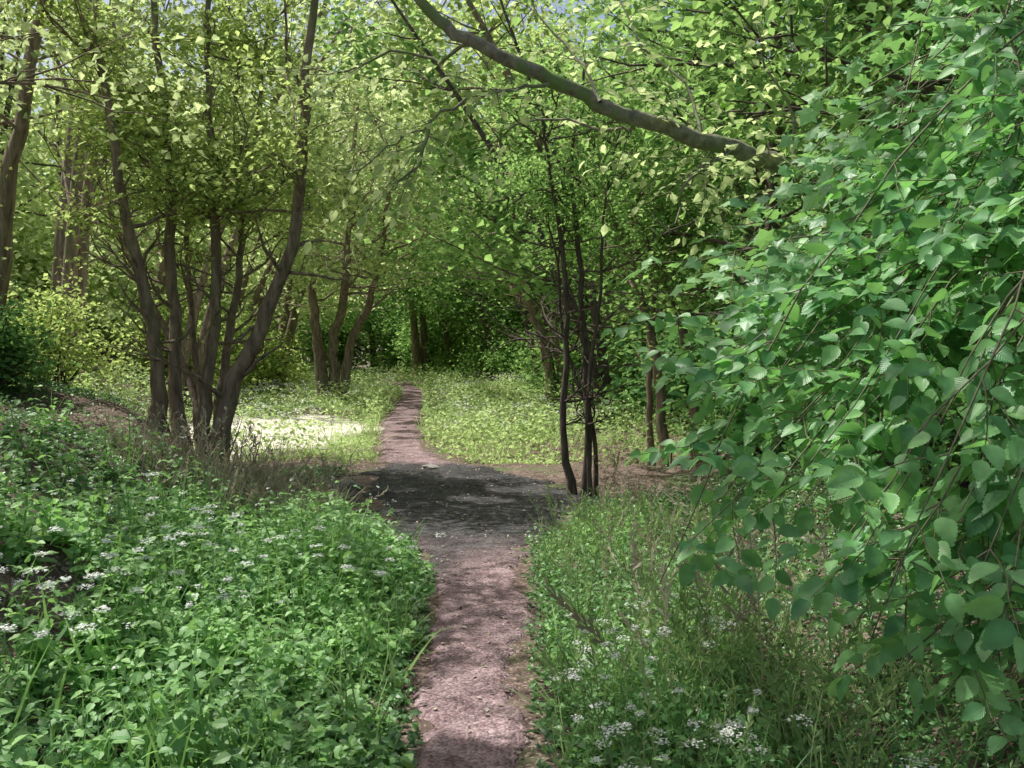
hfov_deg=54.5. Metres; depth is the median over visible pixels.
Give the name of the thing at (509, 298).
hornbeam tree
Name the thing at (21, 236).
elder shrub
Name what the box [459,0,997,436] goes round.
hornbeam tree
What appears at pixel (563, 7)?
sky
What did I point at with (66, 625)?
cow parsley patch
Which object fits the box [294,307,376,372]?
hazel shrub
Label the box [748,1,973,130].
hornbeam tree
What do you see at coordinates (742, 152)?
overhanging elm tree
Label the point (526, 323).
hornbeam tree
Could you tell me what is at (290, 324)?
ash tree
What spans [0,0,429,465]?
multi stem maple tree
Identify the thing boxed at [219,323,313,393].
elder shrub
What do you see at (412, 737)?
ivy carpet
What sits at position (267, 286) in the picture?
sycamore tree
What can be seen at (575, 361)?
hazel shrub
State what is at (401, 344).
hazel shrub
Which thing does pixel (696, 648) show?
seeding grass
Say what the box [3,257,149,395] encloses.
elder shrub
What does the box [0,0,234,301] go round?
sycamore tree
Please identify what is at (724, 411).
hazel shrub
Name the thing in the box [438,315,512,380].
hazel shrub
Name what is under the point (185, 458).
dry grass
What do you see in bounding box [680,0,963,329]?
hornbeam tree
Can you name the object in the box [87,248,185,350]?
elder shrub
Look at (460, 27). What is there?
ash tree
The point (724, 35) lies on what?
hornbeam tree
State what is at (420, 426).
meadow grass
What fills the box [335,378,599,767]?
dirt path
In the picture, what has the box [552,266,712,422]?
hazel shrub
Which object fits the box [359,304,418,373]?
hazel shrub
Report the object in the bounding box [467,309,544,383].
hazel shrub
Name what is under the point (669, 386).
hazel shrub
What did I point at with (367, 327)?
hornbeam tree
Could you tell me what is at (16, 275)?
elder shrub
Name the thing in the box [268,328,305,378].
elder shrub
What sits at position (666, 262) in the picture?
hazel shrub
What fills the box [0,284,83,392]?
elder shrub
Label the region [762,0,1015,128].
hornbeam tree
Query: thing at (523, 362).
hazel shrub
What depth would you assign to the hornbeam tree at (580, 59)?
40.95 m
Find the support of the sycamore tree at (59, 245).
on the ground at (532, 755)
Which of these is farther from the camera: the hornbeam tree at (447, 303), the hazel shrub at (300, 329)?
the hazel shrub at (300, 329)
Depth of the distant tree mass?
43.09 m
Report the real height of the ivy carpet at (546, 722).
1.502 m
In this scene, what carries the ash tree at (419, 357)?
on the ground at (532, 755)
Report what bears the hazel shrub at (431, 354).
on the ground at (532, 755)
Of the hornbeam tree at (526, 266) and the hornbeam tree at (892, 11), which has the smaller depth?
the hornbeam tree at (892, 11)
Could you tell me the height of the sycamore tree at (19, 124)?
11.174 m
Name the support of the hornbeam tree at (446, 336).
on the ground at (532, 755)
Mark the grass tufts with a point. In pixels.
(605, 689)
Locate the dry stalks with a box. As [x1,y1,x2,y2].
[103,395,1017,728]
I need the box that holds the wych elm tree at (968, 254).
[600,0,1023,763]
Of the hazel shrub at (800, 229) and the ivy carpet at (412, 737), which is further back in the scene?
the hazel shrub at (800, 229)
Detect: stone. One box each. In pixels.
[331,478,363,490]
[422,464,439,468]
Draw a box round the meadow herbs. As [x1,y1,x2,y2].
[13,353,728,464]
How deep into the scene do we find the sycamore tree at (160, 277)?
27.64 m
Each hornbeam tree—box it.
[230,207,372,361]
[276,0,717,422]
[294,222,418,371]
[348,147,473,365]
[352,199,513,376]
[369,171,538,381]
[370,121,608,389]
[393,122,505,336]
[402,138,646,395]
[403,8,702,377]
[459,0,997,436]
[476,133,613,335]
[499,0,931,396]
[509,0,845,341]
[521,1,825,348]
[550,39,701,255]
[560,0,1019,363]
[612,48,819,298]
[655,0,998,229]
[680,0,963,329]
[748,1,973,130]
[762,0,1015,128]
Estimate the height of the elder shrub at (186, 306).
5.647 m
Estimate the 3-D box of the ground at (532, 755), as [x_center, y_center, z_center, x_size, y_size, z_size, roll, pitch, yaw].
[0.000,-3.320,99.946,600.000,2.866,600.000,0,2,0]
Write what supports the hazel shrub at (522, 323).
on the ground at (532, 755)
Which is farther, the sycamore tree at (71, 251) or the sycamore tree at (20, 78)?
the sycamore tree at (71, 251)
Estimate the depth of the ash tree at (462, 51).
35.50 m
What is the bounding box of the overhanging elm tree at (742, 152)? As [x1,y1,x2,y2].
[238,0,864,262]
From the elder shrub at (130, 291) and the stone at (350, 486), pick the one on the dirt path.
the stone at (350, 486)
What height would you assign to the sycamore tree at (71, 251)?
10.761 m
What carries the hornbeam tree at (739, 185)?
on the ground at (532, 755)
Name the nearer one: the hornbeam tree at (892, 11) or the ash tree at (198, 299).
the hornbeam tree at (892, 11)
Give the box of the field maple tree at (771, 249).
[620,0,1023,450]
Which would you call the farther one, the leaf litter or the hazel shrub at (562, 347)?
the hazel shrub at (562, 347)
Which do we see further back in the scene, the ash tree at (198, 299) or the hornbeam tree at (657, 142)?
the ash tree at (198, 299)
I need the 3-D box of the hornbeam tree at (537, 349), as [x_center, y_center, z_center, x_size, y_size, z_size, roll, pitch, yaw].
[1.216,-4.779,27.914,8.606,11.016,9.309,-1,2,-19]
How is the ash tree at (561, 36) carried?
on the ground at (532, 755)
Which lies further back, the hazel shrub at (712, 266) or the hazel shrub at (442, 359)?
the hazel shrub at (442, 359)
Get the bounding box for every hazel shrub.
[244,305,308,370]
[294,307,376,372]
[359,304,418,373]
[388,297,457,375]
[398,319,452,375]
[418,301,508,376]
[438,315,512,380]
[439,318,484,378]
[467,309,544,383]
[497,320,547,384]
[498,305,535,342]
[505,325,573,395]
[510,280,635,407]
[527,298,615,392]
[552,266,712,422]
[582,308,783,427]
[627,204,710,309]
[658,184,809,318]
[664,368,832,463]
[677,299,810,421]
[680,152,825,341]
[738,310,1011,480]
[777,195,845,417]
[778,326,1023,492]
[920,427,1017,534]
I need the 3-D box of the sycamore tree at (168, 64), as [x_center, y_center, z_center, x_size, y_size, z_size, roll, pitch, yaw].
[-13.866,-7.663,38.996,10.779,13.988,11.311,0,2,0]
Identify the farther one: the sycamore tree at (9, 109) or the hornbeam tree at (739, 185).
the sycamore tree at (9, 109)
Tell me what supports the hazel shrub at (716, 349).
on the ground at (532, 755)
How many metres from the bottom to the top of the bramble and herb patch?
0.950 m
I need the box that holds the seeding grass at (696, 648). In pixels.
[528,479,1023,767]
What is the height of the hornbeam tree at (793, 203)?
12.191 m
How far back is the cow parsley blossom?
21.36 m
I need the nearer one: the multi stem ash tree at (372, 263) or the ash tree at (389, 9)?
the multi stem ash tree at (372, 263)
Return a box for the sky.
[1,0,883,341]
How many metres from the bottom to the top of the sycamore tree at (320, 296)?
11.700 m
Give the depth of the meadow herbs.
21.03 m
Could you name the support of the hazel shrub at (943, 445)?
on the ground at (532, 755)
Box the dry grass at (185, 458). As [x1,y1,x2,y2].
[99,412,364,541]
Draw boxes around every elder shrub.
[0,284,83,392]
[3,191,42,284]
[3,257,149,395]
[6,194,130,350]
[7,222,51,317]
[18,218,168,349]
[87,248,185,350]
[103,285,256,394]
[141,237,224,346]
[164,299,282,393]
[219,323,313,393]
[238,329,315,387]
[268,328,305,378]
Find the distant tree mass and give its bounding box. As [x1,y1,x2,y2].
[0,0,1012,370]
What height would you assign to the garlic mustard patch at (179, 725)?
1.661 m
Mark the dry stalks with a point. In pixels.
(635, 553)
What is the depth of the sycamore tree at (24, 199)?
24.94 m
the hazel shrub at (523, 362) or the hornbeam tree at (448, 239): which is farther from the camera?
the hornbeam tree at (448, 239)
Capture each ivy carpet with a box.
[0,377,437,767]
[521,435,1023,767]
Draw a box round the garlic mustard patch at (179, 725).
[0,424,404,767]
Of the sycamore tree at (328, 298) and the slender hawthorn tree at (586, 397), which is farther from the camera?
the sycamore tree at (328, 298)
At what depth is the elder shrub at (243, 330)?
31.77 m
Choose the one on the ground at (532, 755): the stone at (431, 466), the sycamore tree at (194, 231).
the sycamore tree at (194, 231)
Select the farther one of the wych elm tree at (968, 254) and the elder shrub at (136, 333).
the elder shrub at (136, 333)
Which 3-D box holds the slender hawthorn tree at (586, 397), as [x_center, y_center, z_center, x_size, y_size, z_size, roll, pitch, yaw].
[0.746,-1.385,11.789,3.520,5.724,3.546,0,2,0]
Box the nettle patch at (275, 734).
[0,375,435,767]
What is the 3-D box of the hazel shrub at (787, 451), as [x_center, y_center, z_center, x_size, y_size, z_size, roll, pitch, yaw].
[3.742,-0.248,9.553,3.070,2.543,2.835,0,2,0]
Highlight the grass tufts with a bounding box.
[95,489,998,767]
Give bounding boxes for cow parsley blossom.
[78,369,670,434]
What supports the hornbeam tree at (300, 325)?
on the ground at (532, 755)
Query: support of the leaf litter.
on the ground at (532, 755)
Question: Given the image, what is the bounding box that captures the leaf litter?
[0,384,995,767]
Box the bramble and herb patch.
[529,473,1023,767]
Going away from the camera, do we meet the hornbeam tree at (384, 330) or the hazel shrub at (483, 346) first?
the hazel shrub at (483, 346)
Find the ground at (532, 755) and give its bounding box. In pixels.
[0,333,1023,767]
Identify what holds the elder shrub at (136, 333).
on the ground at (532, 755)
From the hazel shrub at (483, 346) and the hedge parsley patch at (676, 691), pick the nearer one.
the hedge parsley patch at (676, 691)
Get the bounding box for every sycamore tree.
[0,0,182,341]
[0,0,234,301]
[0,0,243,169]
[0,0,275,385]
[0,0,288,354]
[0,0,306,385]
[0,2,110,305]
[1,0,372,371]
[15,1,267,341]
[129,126,260,319]
[136,80,425,352]
[194,88,400,330]
[196,226,338,331]
[205,120,406,319]
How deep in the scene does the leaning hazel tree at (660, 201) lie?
14.87 m
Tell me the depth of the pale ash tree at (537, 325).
26.60 m
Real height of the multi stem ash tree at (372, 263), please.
11.985 m
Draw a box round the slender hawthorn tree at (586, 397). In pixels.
[428,17,741,496]
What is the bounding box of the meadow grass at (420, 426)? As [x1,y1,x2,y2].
[24,372,730,468]
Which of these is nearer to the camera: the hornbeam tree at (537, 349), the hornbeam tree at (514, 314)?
the hornbeam tree at (537, 349)
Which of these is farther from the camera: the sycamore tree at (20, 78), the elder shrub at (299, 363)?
the elder shrub at (299, 363)
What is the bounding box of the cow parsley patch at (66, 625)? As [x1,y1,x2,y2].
[0,470,446,767]
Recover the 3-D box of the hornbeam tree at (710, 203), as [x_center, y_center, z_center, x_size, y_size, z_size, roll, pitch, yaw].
[6.920,-5.838,35.428,10.739,11.496,8.953,1,2,20]
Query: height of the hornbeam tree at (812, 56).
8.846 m
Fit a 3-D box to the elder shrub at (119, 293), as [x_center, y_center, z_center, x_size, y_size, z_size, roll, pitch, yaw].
[-13.955,-3.376,32.534,5.511,4.931,5.414,1,2,20]
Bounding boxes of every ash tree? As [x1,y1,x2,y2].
[109,0,469,409]
[155,5,525,400]
[205,0,463,336]
[247,0,473,394]
[312,0,718,419]
[330,22,475,377]
[335,0,600,345]
[353,0,513,377]
[358,89,657,411]
[451,2,633,151]
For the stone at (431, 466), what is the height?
0.106 m
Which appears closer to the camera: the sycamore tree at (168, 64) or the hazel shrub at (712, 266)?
the hazel shrub at (712, 266)
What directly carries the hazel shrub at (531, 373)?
on the ground at (532, 755)
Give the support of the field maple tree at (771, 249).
on the ground at (532, 755)
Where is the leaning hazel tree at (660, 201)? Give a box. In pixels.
[423,0,803,466]
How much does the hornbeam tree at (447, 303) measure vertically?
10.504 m
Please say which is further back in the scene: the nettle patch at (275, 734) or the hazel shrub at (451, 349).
the hazel shrub at (451, 349)
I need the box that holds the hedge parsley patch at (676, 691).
[547,585,936,767]
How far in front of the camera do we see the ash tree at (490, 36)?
23.82 m
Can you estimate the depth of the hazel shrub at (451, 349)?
52.04 m
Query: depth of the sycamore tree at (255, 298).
34.96 m

